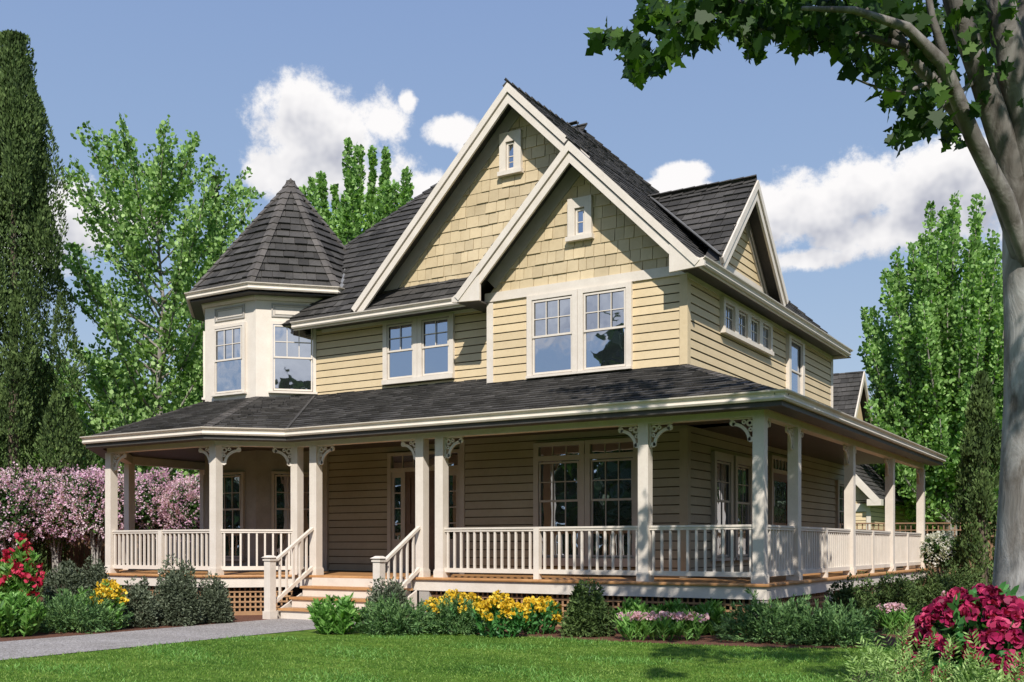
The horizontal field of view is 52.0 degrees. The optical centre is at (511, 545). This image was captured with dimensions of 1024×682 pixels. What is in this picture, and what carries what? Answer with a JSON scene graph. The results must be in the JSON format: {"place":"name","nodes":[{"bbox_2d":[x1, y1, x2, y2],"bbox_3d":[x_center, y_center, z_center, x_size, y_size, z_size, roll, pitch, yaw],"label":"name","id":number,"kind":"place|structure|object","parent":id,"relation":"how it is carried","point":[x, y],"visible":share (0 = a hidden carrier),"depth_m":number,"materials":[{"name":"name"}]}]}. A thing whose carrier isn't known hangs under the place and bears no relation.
{"place":"outdoors","nodes":[
{"label":"outdoors","id":0,"kind":"place"},
{"bbox_2d":[69,586,90,615],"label":"leafy plant","id":1,"kind":"object","parent":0,"point":[82,593],"visible":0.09,"depth_m":18.19,"materials":[{"name":"green plant"}]},
{"bbox_2d":[0,618,355,659],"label":"path","id":2,"kind":"structure","parent":0,"point":[54,645],"depth_m":16.29,"materials":[{"name":"grey concrete"}]},
{"bbox_2d":[0,628,956,681],"bbox_3d":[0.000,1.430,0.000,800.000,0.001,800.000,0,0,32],"label":"lawn","id":3,"kind":"structure","parent":0,"point":[309,633],"depth_m":12.98,"materials":[{"name":"green plant"}]},
{"bbox_2d":[2,345,182,541],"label":"broadleaf tree","id":4,"kind":"object","parent":3,"relation":"on","point":[86,349],"visible":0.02,"depth_m":41.22,"materials":[{"name":"green plant"}]},
{"bbox_2d":[0,591,278,641],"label":"planting bed","id":5,"kind":"object","parent":3,"relation":"on","point":[239,618],"depth_m":17.48,"materials":[{"name":"brown soil"}]},
{"bbox_2d":[0,532,44,600],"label":"rhododendron","id":6,"kind":"object","parent":5,"relation":"on","point":[18,573],"visible":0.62,"depth_m":17.39,"materials":[{"name":"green plant"}]},
{"bbox_2d":[0,589,47,637],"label":"leafy plant","id":7,"kind":"object","parent":5,"relation":"on","point":[20,613],"visible":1,"depth_m":16.43,"materials":[{"name":"green plant"}]},
{"bbox_2d":[0,462,55,565],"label":"lilac bush","id":8,"kind":"object","parent":5,"relation":"on","point":[7,525],"visible":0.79,"depth_m":28.54,"materials":[{"name":"pink plant"}]},
{"bbox_2d":[0,29,96,596],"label":"cypress tree","id":9,"kind":"object","parent":5,"relation":"on","point":[26,169],"visible":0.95,"depth_m":29.70,"materials":[{"name":"green plant"}]},
{"bbox_2d":[8,459,98,586],"bbox_3d":[-12.830,-0.524,29.700,2.639,3.913,2.761,0,0,32],"label":"lilac bush","id":10,"kind":"object","parent":5,"relation":"on","point":[56,557],"visible":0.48,"depth_m":29.02,"materials":[{"name":"pink plant"}]},
{"bbox_2d":[41,558,88,614],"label":"evergreen shrub","id":11,"kind":"object","parent":5,"relation":"on","point":[59,579],"visible":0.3,"depth_m":18.68,"materials":[{"name":"green plant"}]},
{"bbox_2d":[0,353,135,552],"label":"broadleaf tree","id":12,"kind":"object","parent":5,"relation":"on","point":[82,409],"visible":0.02,"depth_m":39.62,"materials":[{"name":"green plant"}]},
{"bbox_2d":[36,585,133,633],"bbox_3d":[-7.279,1.076,17.646,1.790,0.835,1.787,0,0,-15],"label":"juniper shrub","id":13,"kind":"object","parent":5,"relation":"on","point":[58,619],"visible":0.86,"depth_m":17.35,"materials":[{"name":"green plant"}]},
{"bbox_2d":[48,463,144,569],"bbox_3d":[-11.482,-0.440,29.095,2.352,3.744,2.395,0,0,32],"label":"lilac bush","id":14,"kind":"object","parent":5,"relation":"on","point":[85,507],"visible":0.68,"depth_m":28.52,"materials":[{"name":"pink plant"}]},
{"bbox_2d":[79,554,114,608],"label":"evergreen shrub","id":15,"kind":"object","parent":5,"relation":"on","point":[94,575],"visible":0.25,"depth_m":20.66,"materials":[{"name":"green plant"}]},
{"bbox_2d":[0,529,195,590],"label":"wooden fence","id":16,"kind":"object","parent":5,"relation":"on","point":[79,553],"visible":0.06,"depth_m":32.43,"materials":[{"name":"brown wood"}]},
{"bbox_2d":[88,579,128,630],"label":"flowering bush","id":17,"kind":"object","parent":5,"relation":"on","point":[117,597],"visible":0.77,"depth_m":17.75,"materials":[{"name":"yellow plant"}]},
{"bbox_2d":[113,575,162,627],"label":"evergreen shrub","id":18,"kind":"object","parent":5,"relation":"on","point":[141,600],"visible":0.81,"depth_m":18.32,"materials":[{"name":"green plant"}]},
{"bbox_2d":[35,113,265,539],"bbox_3d":[-11.579,-6.238,35.059,8.746,15.357,8.367,0,0,-28],"label":"poplar tree","id":19,"kind":"object","parent":5,"relation":"on","point":[191,250],"visible":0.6,"depth_m":33.98,"materials":[{"name":"green plant"}]},
{"bbox_2d":[120,467,189,561],"bbox_3d":[-10.728,-0.473,31.075,2.244,3.811,2.484,0,0,32],"label":"lilac bush","id":20,"kind":"object","parent":5,"relation":"on","point":[147,520],"visible":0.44,"depth_m":30.57,"materials":[{"name":"pink plant"}]},
{"bbox_2d":[153,471,199,565],"bbox_3d":[-9.451,-0.390,31.060,2.169,3.645,2.226,0,0,32],"label":"lilac bush","id":21,"kind":"object","parent":5,"relation":"on","point":[188,505],"visible":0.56,"depth_m":30.45,"materials":[{"name":"pink plant"}]},
{"bbox_2d":[152,553,206,626],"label":"evergreen shrub","id":22,"kind":"object","parent":5,"relation":"on","point":[180,602],"visible":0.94,"depth_m":18.75,"materials":[{"name":"green plant"}]},
{"bbox_2d":[201,174,223,396],"bbox_3d":[-10.506,-5.829,37.048,1.431,14.518,1.679,0,0,32],"label":"broadleaf tree","id":23,"kind":"object","parent":5,"relation":"on","point":[215,177],"visible":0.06,"depth_m":36.89,"materials":[{"name":"plant"}]},
{"bbox_2d":[197,571,235,623],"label":"evergreen shrub","id":24,"kind":"object","parent":5,"relation":"on","point":[220,610],"visible":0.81,"depth_m":19.30,"materials":[{"name":"green plant"}]},
{"bbox_2d":[106,313,202,483],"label":"broadleaf tree","id":25,"kind":"object","parent":3,"relation":"on","point":[167,379],"visible":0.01,"depth_m":41.20,"materials":[{"name":"green plant"}]},
{"bbox_2d":[305,592,366,634],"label":"leafy plant","id":26,"kind":"object","parent":3,"relation":"on","point":[342,618],"visible":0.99,"depth_m":16.86,"materials":[{"name":"green plant"}]},
{"bbox_2d":[299,137,414,244],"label":"poplar tree","id":27,"kind":"object","parent":3,"relation":"on","point":[352,213],"visible":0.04,"depth_m":42.70,"materials":[{"name":"green plant"}]},
{"bbox_2d":[352,591,444,635],"bbox_3d":[-1.825,1.112,17.166,1.568,0.749,1.350,0,0,-4],"label":"juniper shrub","id":28,"kind":"object","parent":3,"relation":"on","point":[393,618],"visible":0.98,"depth_m":16.93,"materials":[{"name":"green plant"}]},
{"bbox_2d":[415,592,489,634],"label":"juniper shrub","id":29,"kind":"object","parent":3,"relation":"on","point":[458,623],"visible":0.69,"depth_m":16.98,"materials":[{"name":"green plant"}]},
{"bbox_2d":[80,78,947,633],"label":"victorian house","id":30,"kind":"structure","parent":3,"relation":"on","point":[524,346],"depth_m":21.59,"materials":[{"name":"beige wood"}]},
{"bbox_2d":[202,331,204,401],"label":"window","id":31,"kind":"structure","parent":30,"relation":"in","point":[203,399],"depth_m":25.96,"materials":[{"name":"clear glass"}]},
{"bbox_2d":[203,475,204,559],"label":"window","id":32,"kind":"structure","parent":30,"relation":"in","point":[203,475],"depth_m":26.00,"materials":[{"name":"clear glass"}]},
{"bbox_2d":[210,322,246,396],"bbox_3d":[-6.796,-4.460,25.176,1.140,1.700,0.095,0,0,32],"label":"window","id":33,"kind":"structure","parent":30,"relation":"in","point":[228,340],"depth_m":25.18,"materials":[{"name":"clear glass"}]},
{"bbox_2d":[223,472,245,560],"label":"window","id":34,"kind":"structure","parent":30,"relation":"in","point":[233,482],"depth_m":25.09,"materials":[{"name":"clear glass"}]},
{"bbox_2d":[271,471,308,560],"bbox_3d":[-5.195,-0.700,24.920,0.817,2.120,0.817,0,0,32],"label":"window","id":35,"kind":"structure","parent":30,"relation":"in","point":[280,480],"depth_m":24.88,"materials":[{"name":"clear glass"}]},
{"bbox_2d":[268,321,317,394],"bbox_3d":[-5.195,-4.460,24.920,0.873,1.700,0.873,0,0,32],"label":"window","id":36,"kind":"structure","parent":30,"relation":"in","point":[292,353],"depth_m":24.93,"materials":[{"name":"clear glass"}]},
{"bbox_2d":[381,318,416,384],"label":"window","id":37,"kind":"structure","parent":30,"relation":"in","point":[399,337],"depth_m":23.69,"materials":[{"name":"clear glass"}]},
{"bbox_2d":[387,449,459,572],"bbox_3d":[-1.947,-0.750,23.324,2.040,2.700,0.110,0,0,32],"label":"front door","id":38,"kind":"structure","parent":30,"relation":"in","point":[400,466],"depth_m":23.54,"materials":[{"name":"brown glass"}]},
{"bbox_2d":[416,313,454,381],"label":"window","id":39,"kind":"structure","parent":30,"relation":"in","point":[435,334],"depth_m":23.16,"materials":[{"name":"clear glass"}]},
{"bbox_2d":[497,129,523,177],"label":"window","id":40,"kind":"structure","parent":30,"relation":"in","point":[510,143],"depth_m":22.12,"materials":[{"name":"clear glass"}]},
{"bbox_2d":[526,289,577,378],"bbox_3d":[0.802,-4.225,21.028,1.166,1.670,0.120,0,0,32],"label":"window","id":41,"kind":"structure","parent":30,"relation":"in","point":[552,318],"depth_m":21.04,"materials":[{"name":"clear glass"}]},
{"bbox_2d":[532,454,584,565],"bbox_3d":[0.934,-0.700,20.946,1.166,2.200,0.120,0,0,32],"label":"window","id":42,"kind":"structure","parent":30,"relation":"in","point":[558,481],"depth_m":20.95,"materials":[{"name":"clear glass"}]},
{"bbox_2d":[533,440,584,456],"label":"transom window","id":43,"kind":"structure","parent":30,"relation":"in","point":[577,447],"depth_m":20.96,"materials":[{"name":"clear glass"}]},
{"bbox_2d":[565,195,594,242],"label":"window","id":44,"kind":"structure","parent":30,"relation":"in","point":[579,209],"depth_m":20.69,"materials":[{"name":"clear glass"}]},
{"bbox_2d":[577,281,632,373],"bbox_3d":[1.799,-4.225,20.414,1.166,1.670,0.120,0,0,32],"label":"window","id":45,"kind":"structure","parent":30,"relation":"in","point":[605,312],"depth_m":20.43,"materials":[{"name":"clear glass"}]},
{"bbox_2d":[584,451,637,566],"bbox_3d":[1.931,-0.700,20.333,1.166,2.200,0.120,0,0,32],"label":"window","id":46,"kind":"structure","parent":30,"relation":"in","point":[611,479],"depth_m":20.36,"materials":[{"name":"clear glass"}]},
{"bbox_2d":[585,438,637,453],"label":"transom window","id":47,"kind":"structure","parent":30,"relation":"in","point":[601,445],"depth_m":20.37,"materials":[{"name":"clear glass"}]},
{"bbox_2d":[710,451,735,560],"bbox_3d":[4.232,-0.780,21.054,0.125,2.160,1.100,0,0,32],"label":"window","id":48,"kind":"structure","parent":30,"relation":"in","point":[722,465],"depth_m":21.06,"materials":[{"name":"clear glass"}]},
{"bbox_2d":[719,296,738,338],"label":"window","id":49,"kind":"structure","parent":30,"relation":"in","point":[728,308],"depth_m":21.32,"materials":[{"name":"clear glass"}]},
{"bbox_2d":[734,303,750,344],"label":"window","id":50,"kind":"structure","parent":30,"relation":"in","point":[743,314],"depth_m":22.09,"materials":[{"name":"clear glass"}]},
{"bbox_2d":[734,455,751,559],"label":"window","id":51,"kind":"structure","parent":30,"relation":"in","point":[742,465],"depth_m":22.07,"materials":[{"name":"clear glass"}]},
{"bbox_2d":[747,311,762,350],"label":"window","id":52,"kind":"structure","parent":30,"relation":"in","point":[755,320],"depth_m":22.79,"materials":[{"name":"clear glass"}]},
{"bbox_2d":[759,318,773,355],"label":"window","id":53,"kind":"structure","parent":30,"relation":"in","point":[767,327],"depth_m":23.45,"materials":[{"name":"clear glass"}]},
{"bbox_2d":[768,455,787,525],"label":"window","id":54,"kind":"structure","parent":30,"relation":"in","point":[778,466],"depth_m":24.17,"materials":[{"name":"clear glass"}]},
{"bbox_2d":[785,333,804,395],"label":"window","id":55,"kind":"structure","parent":30,"relation":"in","point":[795,347],"depth_m":25.32,"materials":[{"name":"clear glass"}]},
{"bbox_2d":[835,480,843,528],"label":"window","id":56,"kind":"structure","parent":30,"relation":"in","point":[839,499],"depth_m":28.66,"materials":[{"name":"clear glass"}]},
{"bbox_2d":[351,621,964,647],"bbox_3d":[8.420,1.426,21.559,16.250,0.001,18.450,0,0,32],"label":"planting bed","id":57,"kind":"object","parent":3,"relation":"on","point":[708,639],"visible":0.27,"depth_m":15.81,"materials":[{"name":"brown soil"}]},
{"bbox_2d":[359,576,412,631],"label":"evergreen shrub","id":58,"kind":"object","parent":57,"relation":"on","point":[393,587],"visible":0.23,"depth_m":17.53,"materials":[{"name":"green plant"}]},
{"bbox_2d":[423,589,487,631],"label":"flowering bush","id":59,"kind":"object","parent":57,"relation":"on","point":[474,598],"visible":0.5,"depth_m":17.38,"materials":[{"name":"yellow plant"}]},
{"bbox_2d":[471,590,530,637],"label":"flowering bush","id":60,"kind":"object","parent":57,"relation":"on","point":[497,614],"visible":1,"depth_m":16.25,"materials":[{"name":"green plant"}]},
{"bbox_2d":[519,596,562,634],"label":"flowering bush","id":61,"kind":"object","parent":57,"relation":"on","point":[549,612],"visible":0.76,"depth_m":16.91,"materials":[{"name":"green plant"}]},
{"bbox_2d":[557,577,618,637],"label":"evergreen shrub","id":62,"kind":"object","parent":57,"relation":"on","point":[587,611],"visible":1,"depth_m":16.45,"materials":[{"name":"green plant"}]},
{"bbox_2d":[612,607,657,640],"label":"flowering plant","id":63,"kind":"object","parent":57,"relation":"on","point":[629,628],"visible":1,"depth_m":15.83,"materials":[{"name":"green plant"}]},
{"bbox_2d":[612,597,657,633],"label":"leafy plant","id":64,"kind":"object","parent":57,"relation":"on","point":[630,605],"visible":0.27,"depth_m":16.90,"materials":[{"name":"green plant"}]},
{"bbox_2d":[639,609,684,640],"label":"flowering plant","id":65,"kind":"object","parent":57,"relation":"on","point":[662,626],"visible":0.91,"depth_m":15.80,"materials":[{"name":"green plant"}]},
{"bbox_2d":[646,598,686,634],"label":"leafy plant","id":66,"kind":"object","parent":57,"relation":"on","point":[675,605],"visible":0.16,"depth_m":16.82,"materials":[{"name":"green plant"}]},
{"bbox_2d":[665,608,709,640],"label":"flowering plant","id":67,"kind":"object","parent":57,"relation":"on","point":[693,624],"visible":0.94,"depth_m":15.80,"materials":[{"name":"green plant"}]},
{"bbox_2d":[685,598,731,635],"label":"leafy plant","id":68,"kind":"object","parent":57,"relation":"on","point":[712,610],"visible":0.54,"depth_m":16.68,"materials":[{"name":"green plant"}]},
{"bbox_2d":[711,587,826,644],"bbox_3d":[3.861,1.056,15.732,1.940,0.890,1.560,0,0,32],"label":"juniper shrub","id":69,"kind":"object","parent":57,"relation":"on","point":[757,622],"visible":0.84,"depth_m":15.48,"materials":[{"name":"green plant"}]},
{"bbox_2d":[776,596,886,647],"bbox_3d":[4.665,1.105,15.267,1.612,0.776,1.420,0,0,32],"label":"juniper shrub","id":70,"kind":"object","parent":57,"relation":"on","point":[834,627],"visible":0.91,"depth_m":14.98,"materials":[{"name":"green plant"}]},
{"bbox_2d":[825,571,883,629],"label":"evergreen shrub","id":71,"kind":"object","parent":57,"relation":"on","point":[844,594],"visible":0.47,"depth_m":17.78,"materials":[{"name":"green plant"}]},
{"bbox_2d":[872,602,917,634],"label":"flowering plant","id":72,"kind":"object","parent":57,"relation":"on","point":[895,611],"visible":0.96,"depth_m":16.86,"materials":[{"name":"green plant"}]},
{"bbox_2d":[866,568,926,621],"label":"evergreen shrub","id":73,"kind":"object","parent":57,"relation":"on","point":[901,590],"visible":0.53,"depth_m":19.77,"materials":[{"name":"green plant"}]},
{"bbox_2d":[907,563,956,612],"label":"evergreen shrub","id":74,"kind":"object","parent":57,"relation":"on","point":[935,586],"visible":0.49,"depth_m":21.79,"materials":[{"name":"green plant"}]},
{"bbox_2d":[920,530,970,574],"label":"azalea bush","id":75,"kind":"object","parent":57,"relation":"on","point":[938,549],"visible":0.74,"depth_m":27.70,"materials":[{"name":"grey plant"}]},
{"bbox_2d":[937,558,982,590],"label":"evergreen shrub","id":76,"kind":"object","parent":57,"relation":"on","point":[959,579],"visible":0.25,"depth_m":23.85,"materials":[{"name":"green plant"}]},
{"bbox_2d":[946,369,1001,585],"bbox_3d":[12.111,-1.547,27.008,1.547,5.954,1.571,0,0,2],"label":"cypress tree","id":77,"kind":"object","parent":57,"relation":"on","point":[979,447],"visible":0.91,"depth_m":26.86,"materials":[{"name":"green plant"}]},
{"bbox_2d":[849,667,894,681],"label":"planting bed","id":78,"kind":"object","parent":3,"relation":"on","point":[866,675],"depth_m":11.44,"materials":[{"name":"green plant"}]},
{"bbox_2d":[583,0,1023,672],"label":"maple tree","id":79,"kind":"object","parent":78,"relation":"on","point":[845,32],"visible":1,"depth_m":10.79,"materials":[{"name":"green plant"}]},
{"bbox_2d":[892,581,1023,681],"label":"rhododendron","id":80,"kind":"object","parent":78,"relation":"on","point":[993,615],"visible":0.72,"depth_m":8.90,"materials":[{"name":"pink plant"}]},
{"bbox_2d":[822,620,1011,681],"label":"juniper shrub","id":81,"kind":"object","parent":3,"relation":"on","point":[882,667],"visible":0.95,"depth_m":7.25,"materials":[{"name":"green plant"}]},
{"bbox_2d":[856,522,996,583],"bbox_3d":[14.092,0.355,32.235,7.790,2.150,0.180,0,0,11],"label":"wooden fence","id":82,"kind":"object","parent":3,"relation":"on","point":[932,530],"visible":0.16,"depth_m":32.46,"materials":[{"name":"brown wood"}]},
{"bbox_2d":[856,190,1003,534],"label":"poplar tree","id":83,"kind":"object","parent":3,"relation":"on","point":[946,339],"visible":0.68,"depth_m":40.60,"materials":[{"name":"green plant"}]},
{"bbox_2d":[883,482,992,534],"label":"broadleaf tree","id":84,"kind":"object","parent":3,"relation":"on","point":[958,532],"visible":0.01,"depth_m":45.97,"materials":[{"name":"green plant"}]},
{"bbox_2d":[919,629,1023,681],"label":"juniper shrub","id":85,"kind":"object","parent":3,"relation":"on","point":[996,679],"visible":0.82,"depth_m":7.05,"materials":[{"name":"green plant"}]},
{"bbox_2d":[0,0,1001,480],"label":"sky","id":86,"kind":"structure","parent":0,"point":[275,89],"materials":[{"name":"blue"}]},
{"bbox_2d":[833,371,915,567],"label":"garage","id":87,"kind":"structure","parent":0,"point":[850,394],"depth_m":41.35,"materials":[{"name":"yellow"}]},
{"bbox_2d":[869,338,886,422],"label":"cypress tree","id":88,"kind":"object","parent":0,"point":[875,396],"visible":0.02,"depth_m":49.97,"materials":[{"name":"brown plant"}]}
]}

